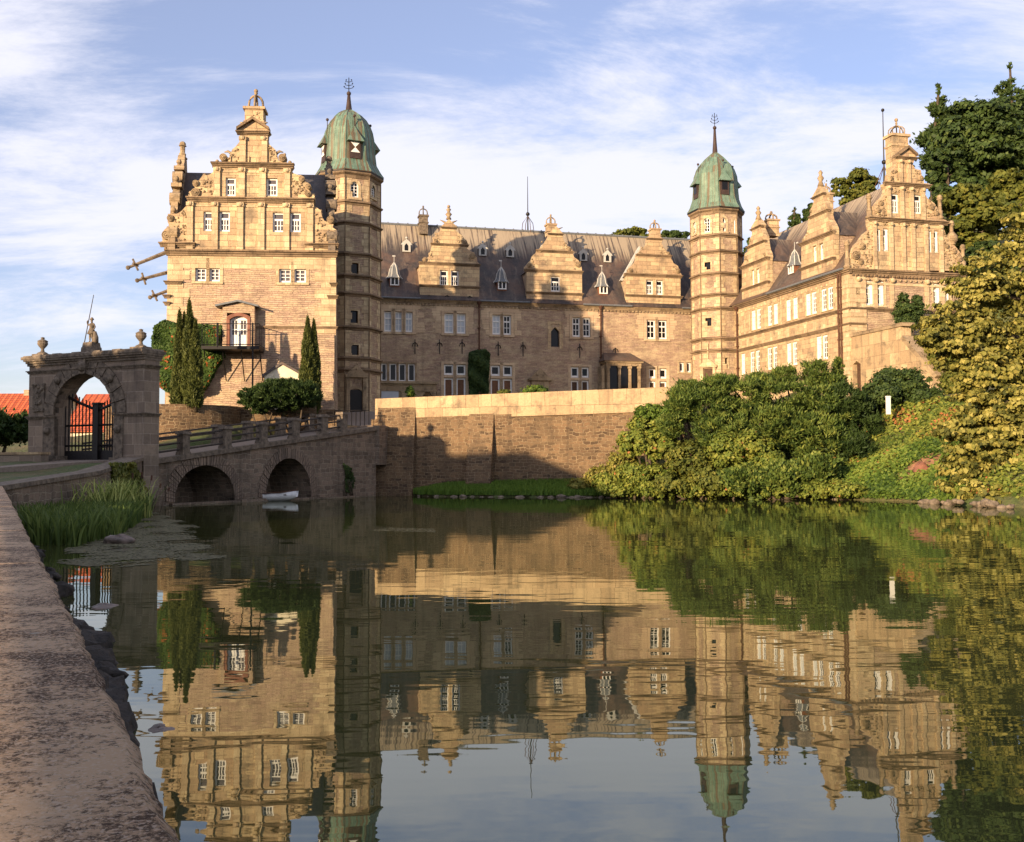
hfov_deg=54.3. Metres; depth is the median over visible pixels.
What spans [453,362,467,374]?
window
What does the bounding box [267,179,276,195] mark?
window
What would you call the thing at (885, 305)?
window
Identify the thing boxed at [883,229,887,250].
window
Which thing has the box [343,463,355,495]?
wall creeper
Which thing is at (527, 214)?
mast
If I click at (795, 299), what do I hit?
window
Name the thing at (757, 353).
window
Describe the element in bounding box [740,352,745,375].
window
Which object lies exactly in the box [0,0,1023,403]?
sky
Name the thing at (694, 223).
arched window
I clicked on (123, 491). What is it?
reed clump
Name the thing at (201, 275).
window
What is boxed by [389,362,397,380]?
window
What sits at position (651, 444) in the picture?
shrub
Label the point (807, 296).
window
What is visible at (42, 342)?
urn
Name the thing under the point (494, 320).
window
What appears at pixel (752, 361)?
window
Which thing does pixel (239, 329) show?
balcony door
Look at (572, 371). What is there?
window
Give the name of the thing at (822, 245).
window
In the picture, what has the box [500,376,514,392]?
french window
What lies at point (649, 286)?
window
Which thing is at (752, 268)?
window
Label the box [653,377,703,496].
juniper bush
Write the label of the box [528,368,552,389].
doorway
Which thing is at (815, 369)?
juniper bush
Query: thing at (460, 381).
french window
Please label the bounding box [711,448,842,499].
shrub
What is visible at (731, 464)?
ground cover
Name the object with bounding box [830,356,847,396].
slim cypress
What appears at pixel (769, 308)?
window
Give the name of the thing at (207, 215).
window
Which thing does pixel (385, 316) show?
window
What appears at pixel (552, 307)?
castle wing
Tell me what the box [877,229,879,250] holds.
window
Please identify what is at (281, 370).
porch
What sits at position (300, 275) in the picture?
window
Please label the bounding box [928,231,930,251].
window
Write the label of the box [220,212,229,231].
window
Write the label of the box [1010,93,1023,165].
broadleaf tree
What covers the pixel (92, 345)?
statue
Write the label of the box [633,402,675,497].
shrub
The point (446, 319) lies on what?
window
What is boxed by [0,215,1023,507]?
ground
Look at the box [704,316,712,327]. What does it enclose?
dark window
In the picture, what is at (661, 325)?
window
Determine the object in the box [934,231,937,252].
window
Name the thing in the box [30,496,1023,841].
water
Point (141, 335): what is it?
urn
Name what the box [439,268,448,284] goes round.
window
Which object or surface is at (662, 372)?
window
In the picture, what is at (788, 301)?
window
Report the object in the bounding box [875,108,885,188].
mast
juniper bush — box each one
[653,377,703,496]
[681,373,868,462]
[714,356,848,430]
[812,378,892,465]
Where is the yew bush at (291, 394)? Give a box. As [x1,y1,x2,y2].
[236,375,323,434]
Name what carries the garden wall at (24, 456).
on the ground at (86, 465)
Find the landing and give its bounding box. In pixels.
[330,410,387,464]
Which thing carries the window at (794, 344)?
in the castle wing at (825, 280)
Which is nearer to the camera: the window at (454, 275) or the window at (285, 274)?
the window at (285, 274)
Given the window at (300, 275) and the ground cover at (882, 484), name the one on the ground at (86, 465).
the ground cover at (882, 484)
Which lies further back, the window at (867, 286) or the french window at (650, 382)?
the french window at (650, 382)
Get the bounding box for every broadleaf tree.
[919,91,1023,231]
[924,141,980,217]
[929,182,1023,250]
[965,240,1023,303]
[985,167,1023,280]
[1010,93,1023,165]
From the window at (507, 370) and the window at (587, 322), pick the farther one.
the window at (587, 322)
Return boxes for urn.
[32,337,47,355]
[130,329,151,347]
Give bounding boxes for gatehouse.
[21,347,165,498]
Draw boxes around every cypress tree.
[168,297,204,411]
[298,314,323,413]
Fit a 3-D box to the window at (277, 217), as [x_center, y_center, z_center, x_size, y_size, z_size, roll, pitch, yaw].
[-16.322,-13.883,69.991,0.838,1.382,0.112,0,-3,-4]
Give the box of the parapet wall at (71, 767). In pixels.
[0,486,178,841]
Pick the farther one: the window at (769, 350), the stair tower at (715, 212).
the stair tower at (715, 212)
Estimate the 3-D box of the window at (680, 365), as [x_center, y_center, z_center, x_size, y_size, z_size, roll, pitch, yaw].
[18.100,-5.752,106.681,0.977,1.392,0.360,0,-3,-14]
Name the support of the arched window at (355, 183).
in the stair tower at (348, 145)
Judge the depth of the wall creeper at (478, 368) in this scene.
100.65 m
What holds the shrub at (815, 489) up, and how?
on the ground at (86, 465)
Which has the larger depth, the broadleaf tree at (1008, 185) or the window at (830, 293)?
the broadleaf tree at (1008, 185)
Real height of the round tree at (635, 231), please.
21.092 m
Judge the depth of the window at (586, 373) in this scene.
104.09 m
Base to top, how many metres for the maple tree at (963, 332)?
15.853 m
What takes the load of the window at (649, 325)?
in the castle wing at (552, 307)
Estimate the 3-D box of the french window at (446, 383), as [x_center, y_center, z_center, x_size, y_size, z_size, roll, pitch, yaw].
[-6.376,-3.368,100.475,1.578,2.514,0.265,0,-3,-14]
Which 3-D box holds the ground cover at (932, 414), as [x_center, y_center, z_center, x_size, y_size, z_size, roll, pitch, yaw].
[20.503,1.299,58.039,17.051,6.048,10.074,0,-3,0]
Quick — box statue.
[81,295,101,351]
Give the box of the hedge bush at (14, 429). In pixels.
[0,406,28,451]
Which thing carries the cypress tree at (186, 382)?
on the bastion
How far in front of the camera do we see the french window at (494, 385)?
101.70 m
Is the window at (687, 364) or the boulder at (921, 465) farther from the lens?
the window at (687, 364)
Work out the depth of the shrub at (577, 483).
59.29 m
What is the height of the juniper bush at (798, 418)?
6.278 m
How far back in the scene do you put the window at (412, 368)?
99.73 m
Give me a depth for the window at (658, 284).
106.50 m
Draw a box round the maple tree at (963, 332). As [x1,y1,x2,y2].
[909,211,1023,503]
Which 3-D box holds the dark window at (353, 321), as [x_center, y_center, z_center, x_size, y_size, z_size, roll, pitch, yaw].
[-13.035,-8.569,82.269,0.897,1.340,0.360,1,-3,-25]
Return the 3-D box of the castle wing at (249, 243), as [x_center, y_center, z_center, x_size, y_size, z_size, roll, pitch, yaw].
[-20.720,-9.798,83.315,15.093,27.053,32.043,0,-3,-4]
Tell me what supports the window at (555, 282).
in the castle wing at (552, 307)
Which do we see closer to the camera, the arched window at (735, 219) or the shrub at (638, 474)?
the shrub at (638, 474)
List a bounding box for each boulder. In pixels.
[91,603,117,609]
[148,723,174,732]
[912,461,928,473]
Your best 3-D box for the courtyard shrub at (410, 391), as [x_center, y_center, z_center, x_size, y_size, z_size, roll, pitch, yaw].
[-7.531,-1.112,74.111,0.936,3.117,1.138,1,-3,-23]
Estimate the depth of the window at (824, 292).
86.33 m
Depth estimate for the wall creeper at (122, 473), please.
43.07 m
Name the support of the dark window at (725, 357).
in the stair tower at (715, 212)
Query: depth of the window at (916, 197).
84.73 m
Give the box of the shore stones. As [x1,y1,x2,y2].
[417,494,1014,508]
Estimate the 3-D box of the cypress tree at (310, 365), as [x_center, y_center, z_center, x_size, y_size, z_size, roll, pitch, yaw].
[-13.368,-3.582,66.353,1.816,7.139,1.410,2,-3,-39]
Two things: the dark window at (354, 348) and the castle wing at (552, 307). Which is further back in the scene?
the castle wing at (552, 307)
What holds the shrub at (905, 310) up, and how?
on the ground at (86, 465)
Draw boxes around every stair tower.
[315,78,383,411]
[687,113,744,404]
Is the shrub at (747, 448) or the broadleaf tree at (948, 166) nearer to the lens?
the shrub at (747, 448)
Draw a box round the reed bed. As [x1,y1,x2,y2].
[12,493,155,545]
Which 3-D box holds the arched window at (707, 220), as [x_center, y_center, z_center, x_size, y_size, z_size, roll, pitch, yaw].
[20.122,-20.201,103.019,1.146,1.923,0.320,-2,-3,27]
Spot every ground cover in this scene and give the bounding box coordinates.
[663,461,831,497]
[723,391,985,480]
[808,426,997,500]
[954,388,1023,497]
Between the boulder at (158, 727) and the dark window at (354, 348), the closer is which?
the boulder at (158, 727)
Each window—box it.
[191,258,208,283]
[204,212,211,230]
[205,258,222,283]
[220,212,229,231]
[226,178,235,195]
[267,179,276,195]
[273,213,282,231]
[275,259,294,284]
[290,213,300,231]
[290,259,308,284]
[334,179,337,199]
[347,179,361,200]
[349,261,359,273]
[349,308,359,324]
[350,343,359,355]
[370,183,377,201]
[381,308,394,333]
[381,361,388,380]
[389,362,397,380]
[391,309,405,333]
[397,362,407,380]
[402,309,415,334]
[407,362,416,380]
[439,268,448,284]
[441,310,456,335]
[441,361,456,374]
[441,375,456,395]
[450,269,460,287]
[453,311,468,335]
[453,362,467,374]
[453,375,468,395]
[488,376,502,393]
[489,312,503,336]
[489,362,502,375]
[500,312,513,336]
[500,363,514,375]
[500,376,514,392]
[549,275,561,291]
[568,364,581,377]
[568,377,581,390]
[569,315,583,338]
[578,364,591,377]
[578,377,591,389]
[580,315,593,338]
[644,317,657,340]
[645,278,654,294]
[646,366,658,377]
[646,378,658,387]
[655,279,663,294]
[655,317,669,340]
[657,366,669,378]
[657,379,669,386]
[678,360,685,373]
[685,360,691,373]
[691,220,696,236]
[701,216,711,234]
[703,260,711,270]
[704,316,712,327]
[718,215,728,233]
[722,356,728,369]
[734,219,736,233]
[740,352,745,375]
[750,268,754,285]
[750,350,754,372]
[751,309,755,330]
[755,266,759,283]
[755,349,760,370]
[756,307,761,329]
[767,304,772,326]
[767,346,771,370]
[772,345,777,368]
[773,302,778,325]
[785,298,790,321]
[786,342,791,365]
[792,296,797,319]
[792,340,797,365]
[805,292,810,316]
[811,243,817,263]
[811,290,816,314]
[816,335,821,360]
[818,241,823,260]
[820,287,826,312]
[822,333,828,360]
[827,285,833,310]
[864,278,875,306]
[876,278,886,307]
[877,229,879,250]
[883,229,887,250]
[891,194,897,212]
[914,195,920,213]
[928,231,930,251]
[931,281,940,308]
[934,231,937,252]
[945,284,951,302]
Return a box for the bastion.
[105,404,246,449]
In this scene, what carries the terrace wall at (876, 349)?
on the ground at (86, 465)
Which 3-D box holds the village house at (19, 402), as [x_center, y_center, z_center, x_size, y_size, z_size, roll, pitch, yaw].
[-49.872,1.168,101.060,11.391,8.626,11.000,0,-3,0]
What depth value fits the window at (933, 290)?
84.62 m
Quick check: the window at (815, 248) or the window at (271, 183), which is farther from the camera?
the window at (815, 248)
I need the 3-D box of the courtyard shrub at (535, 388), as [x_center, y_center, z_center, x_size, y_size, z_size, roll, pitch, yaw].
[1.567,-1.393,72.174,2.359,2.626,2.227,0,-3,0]
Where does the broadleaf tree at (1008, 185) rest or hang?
on the ground at (86, 465)
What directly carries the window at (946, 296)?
in the castle wing at (825, 280)
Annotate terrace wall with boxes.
[241,406,336,432]
[850,322,945,389]
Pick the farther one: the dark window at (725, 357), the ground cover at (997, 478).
the dark window at (725, 357)
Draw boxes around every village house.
[0,390,78,416]
[71,394,109,435]
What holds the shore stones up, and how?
on the ground at (86, 465)
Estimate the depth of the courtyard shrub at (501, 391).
71.81 m
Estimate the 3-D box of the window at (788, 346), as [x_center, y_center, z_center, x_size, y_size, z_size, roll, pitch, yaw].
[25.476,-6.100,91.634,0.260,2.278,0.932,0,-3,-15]
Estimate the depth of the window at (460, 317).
101.13 m
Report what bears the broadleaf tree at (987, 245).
on the ground at (86, 465)
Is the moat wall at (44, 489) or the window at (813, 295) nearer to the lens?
the moat wall at (44, 489)
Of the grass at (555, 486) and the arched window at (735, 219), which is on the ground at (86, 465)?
the grass at (555, 486)
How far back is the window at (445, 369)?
100.59 m
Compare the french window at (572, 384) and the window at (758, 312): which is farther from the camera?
the french window at (572, 384)
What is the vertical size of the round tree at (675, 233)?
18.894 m
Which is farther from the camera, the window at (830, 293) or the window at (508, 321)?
the window at (508, 321)
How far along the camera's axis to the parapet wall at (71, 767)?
2.25 m
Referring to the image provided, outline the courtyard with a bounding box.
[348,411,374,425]
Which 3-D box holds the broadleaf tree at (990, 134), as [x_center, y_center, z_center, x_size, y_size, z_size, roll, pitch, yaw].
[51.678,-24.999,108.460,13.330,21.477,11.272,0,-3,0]
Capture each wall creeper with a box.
[108,462,147,496]
[150,319,225,393]
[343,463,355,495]
[468,349,490,394]
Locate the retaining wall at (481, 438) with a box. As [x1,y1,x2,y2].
[371,387,692,495]
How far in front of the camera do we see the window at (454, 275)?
101.16 m
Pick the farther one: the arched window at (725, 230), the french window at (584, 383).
the french window at (584, 383)
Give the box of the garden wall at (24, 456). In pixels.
[0,452,50,461]
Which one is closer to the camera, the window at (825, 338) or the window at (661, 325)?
the window at (825, 338)
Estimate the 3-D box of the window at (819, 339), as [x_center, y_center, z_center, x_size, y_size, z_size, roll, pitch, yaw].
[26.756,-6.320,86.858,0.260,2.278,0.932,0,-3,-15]
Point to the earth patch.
(929, 462)
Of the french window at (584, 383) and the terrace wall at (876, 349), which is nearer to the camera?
the terrace wall at (876, 349)
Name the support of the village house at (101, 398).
on the ground at (86, 465)
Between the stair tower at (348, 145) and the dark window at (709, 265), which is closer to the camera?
the stair tower at (348, 145)
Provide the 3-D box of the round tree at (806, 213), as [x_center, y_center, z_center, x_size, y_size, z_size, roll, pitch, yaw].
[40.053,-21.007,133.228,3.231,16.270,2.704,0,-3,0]
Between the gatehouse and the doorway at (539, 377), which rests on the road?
the gatehouse
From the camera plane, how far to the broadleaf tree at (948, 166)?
104.82 m
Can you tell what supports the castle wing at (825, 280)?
on the ground at (86, 465)
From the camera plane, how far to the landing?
64.83 m
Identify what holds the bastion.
on the ground at (86, 465)
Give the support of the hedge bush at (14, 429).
on the ground at (86, 465)
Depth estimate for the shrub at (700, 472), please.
55.36 m
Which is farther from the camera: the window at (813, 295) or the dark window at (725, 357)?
the dark window at (725, 357)
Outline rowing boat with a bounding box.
[262,489,298,500]
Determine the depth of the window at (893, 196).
84.19 m
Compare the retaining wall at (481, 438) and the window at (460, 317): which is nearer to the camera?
the retaining wall at (481, 438)
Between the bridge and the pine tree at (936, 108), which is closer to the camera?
the bridge
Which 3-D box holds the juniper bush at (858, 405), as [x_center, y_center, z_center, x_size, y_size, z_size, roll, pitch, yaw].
[19.803,0.282,58.176,4.598,5.880,6.016,0,-3,0]
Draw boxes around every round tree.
[611,226,665,236]
[661,230,689,238]
[743,237,749,253]
[801,202,812,221]
[825,166,880,205]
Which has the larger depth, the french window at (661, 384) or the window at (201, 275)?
the french window at (661, 384)
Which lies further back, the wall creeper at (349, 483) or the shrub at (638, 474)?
the wall creeper at (349, 483)
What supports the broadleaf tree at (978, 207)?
on the ground at (86, 465)
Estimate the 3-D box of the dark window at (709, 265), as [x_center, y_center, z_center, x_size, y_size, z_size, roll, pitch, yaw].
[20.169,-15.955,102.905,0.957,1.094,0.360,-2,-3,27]
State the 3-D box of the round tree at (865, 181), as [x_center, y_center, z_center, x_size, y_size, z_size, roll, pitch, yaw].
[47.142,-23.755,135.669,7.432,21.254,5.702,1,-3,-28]
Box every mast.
[522,176,533,231]
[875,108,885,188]
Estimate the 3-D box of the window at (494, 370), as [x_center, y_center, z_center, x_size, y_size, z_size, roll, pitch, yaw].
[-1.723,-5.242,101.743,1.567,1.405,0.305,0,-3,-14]
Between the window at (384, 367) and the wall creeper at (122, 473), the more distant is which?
the window at (384, 367)
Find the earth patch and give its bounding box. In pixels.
[897,451,942,481]
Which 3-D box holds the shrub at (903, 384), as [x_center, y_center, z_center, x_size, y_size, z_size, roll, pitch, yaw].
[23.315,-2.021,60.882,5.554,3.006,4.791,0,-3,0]
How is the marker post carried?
on the ground at (86, 465)
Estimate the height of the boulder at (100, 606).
0.149 m
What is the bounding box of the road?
[0,457,160,472]
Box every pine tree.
[909,83,951,200]
[991,61,1023,240]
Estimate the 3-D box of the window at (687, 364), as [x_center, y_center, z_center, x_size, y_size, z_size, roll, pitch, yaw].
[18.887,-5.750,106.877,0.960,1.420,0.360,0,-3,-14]
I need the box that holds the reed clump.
[60,476,168,517]
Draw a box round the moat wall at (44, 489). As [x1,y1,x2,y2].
[0,457,143,509]
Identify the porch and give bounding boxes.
[262,362,298,409]
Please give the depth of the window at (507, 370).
102.07 m
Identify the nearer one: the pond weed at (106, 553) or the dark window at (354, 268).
the pond weed at (106, 553)
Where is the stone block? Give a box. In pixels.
[103,534,134,543]
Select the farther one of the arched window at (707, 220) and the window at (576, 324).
the window at (576, 324)
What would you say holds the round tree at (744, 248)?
on the ground at (86, 465)
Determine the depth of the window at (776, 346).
94.24 m
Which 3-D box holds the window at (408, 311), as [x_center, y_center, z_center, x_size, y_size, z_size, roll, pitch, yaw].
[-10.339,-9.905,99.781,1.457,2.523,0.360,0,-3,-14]
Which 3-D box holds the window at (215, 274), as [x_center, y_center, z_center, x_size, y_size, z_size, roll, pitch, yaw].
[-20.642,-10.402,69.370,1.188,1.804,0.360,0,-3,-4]
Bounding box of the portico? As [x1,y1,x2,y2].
[598,352,642,389]
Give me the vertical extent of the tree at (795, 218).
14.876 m
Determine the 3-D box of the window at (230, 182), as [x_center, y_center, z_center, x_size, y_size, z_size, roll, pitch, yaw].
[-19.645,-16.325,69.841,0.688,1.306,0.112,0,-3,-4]
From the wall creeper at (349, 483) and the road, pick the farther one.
the wall creeper at (349, 483)
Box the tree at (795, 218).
[787,207,802,228]
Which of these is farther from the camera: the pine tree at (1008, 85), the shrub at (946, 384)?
the pine tree at (1008, 85)
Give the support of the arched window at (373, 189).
in the stair tower at (348, 145)
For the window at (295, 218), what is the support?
in the castle wing at (249, 243)
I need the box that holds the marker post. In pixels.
[885,396,890,413]
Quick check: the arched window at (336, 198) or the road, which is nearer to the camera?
the road
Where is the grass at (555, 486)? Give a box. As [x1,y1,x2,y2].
[413,457,645,495]
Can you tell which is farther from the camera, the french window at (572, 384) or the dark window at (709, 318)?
the french window at (572, 384)
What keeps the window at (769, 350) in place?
in the castle wing at (825, 280)
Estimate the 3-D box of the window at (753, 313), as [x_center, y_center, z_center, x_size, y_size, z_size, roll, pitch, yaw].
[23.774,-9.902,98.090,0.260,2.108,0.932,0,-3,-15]
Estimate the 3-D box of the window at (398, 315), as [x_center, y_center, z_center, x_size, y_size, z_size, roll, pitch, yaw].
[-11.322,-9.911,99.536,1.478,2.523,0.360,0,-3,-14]
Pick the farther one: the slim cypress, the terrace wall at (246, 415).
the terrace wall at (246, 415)
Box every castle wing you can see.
[126,89,339,409]
[381,205,691,398]
[729,118,967,399]
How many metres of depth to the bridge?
56.88 m
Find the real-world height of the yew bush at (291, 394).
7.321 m
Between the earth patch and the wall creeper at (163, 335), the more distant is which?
the wall creeper at (163, 335)
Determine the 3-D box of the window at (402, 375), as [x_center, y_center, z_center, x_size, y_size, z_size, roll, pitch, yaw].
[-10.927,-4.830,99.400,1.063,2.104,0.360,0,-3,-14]
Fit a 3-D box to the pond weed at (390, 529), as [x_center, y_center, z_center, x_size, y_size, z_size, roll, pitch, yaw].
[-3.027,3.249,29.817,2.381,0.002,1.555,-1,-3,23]
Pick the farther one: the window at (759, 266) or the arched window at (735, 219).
the arched window at (735, 219)
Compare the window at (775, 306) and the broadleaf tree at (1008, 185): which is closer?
the window at (775, 306)
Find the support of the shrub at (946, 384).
on the ground at (86, 465)
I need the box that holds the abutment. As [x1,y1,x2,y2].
[314,428,371,495]
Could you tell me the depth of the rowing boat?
55.64 m
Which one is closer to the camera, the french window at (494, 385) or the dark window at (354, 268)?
the dark window at (354, 268)
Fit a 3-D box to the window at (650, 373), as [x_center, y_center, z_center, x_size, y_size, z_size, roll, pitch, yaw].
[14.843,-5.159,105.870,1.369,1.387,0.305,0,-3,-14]
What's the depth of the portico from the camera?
103.54 m
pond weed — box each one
[57,512,226,568]
[374,528,432,531]
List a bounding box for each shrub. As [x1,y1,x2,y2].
[405,385,415,396]
[496,389,510,393]
[518,384,549,392]
[566,440,640,496]
[591,461,677,497]
[595,474,868,499]
[612,410,677,497]
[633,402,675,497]
[651,435,729,498]
[699,424,791,498]
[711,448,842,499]
[859,364,945,410]
[889,292,929,335]
[924,328,965,394]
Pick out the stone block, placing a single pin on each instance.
(119, 539)
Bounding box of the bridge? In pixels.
[83,412,385,505]
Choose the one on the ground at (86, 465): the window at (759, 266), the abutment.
the abutment
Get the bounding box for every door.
[230,316,246,345]
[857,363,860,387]
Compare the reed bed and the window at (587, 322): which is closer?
the reed bed

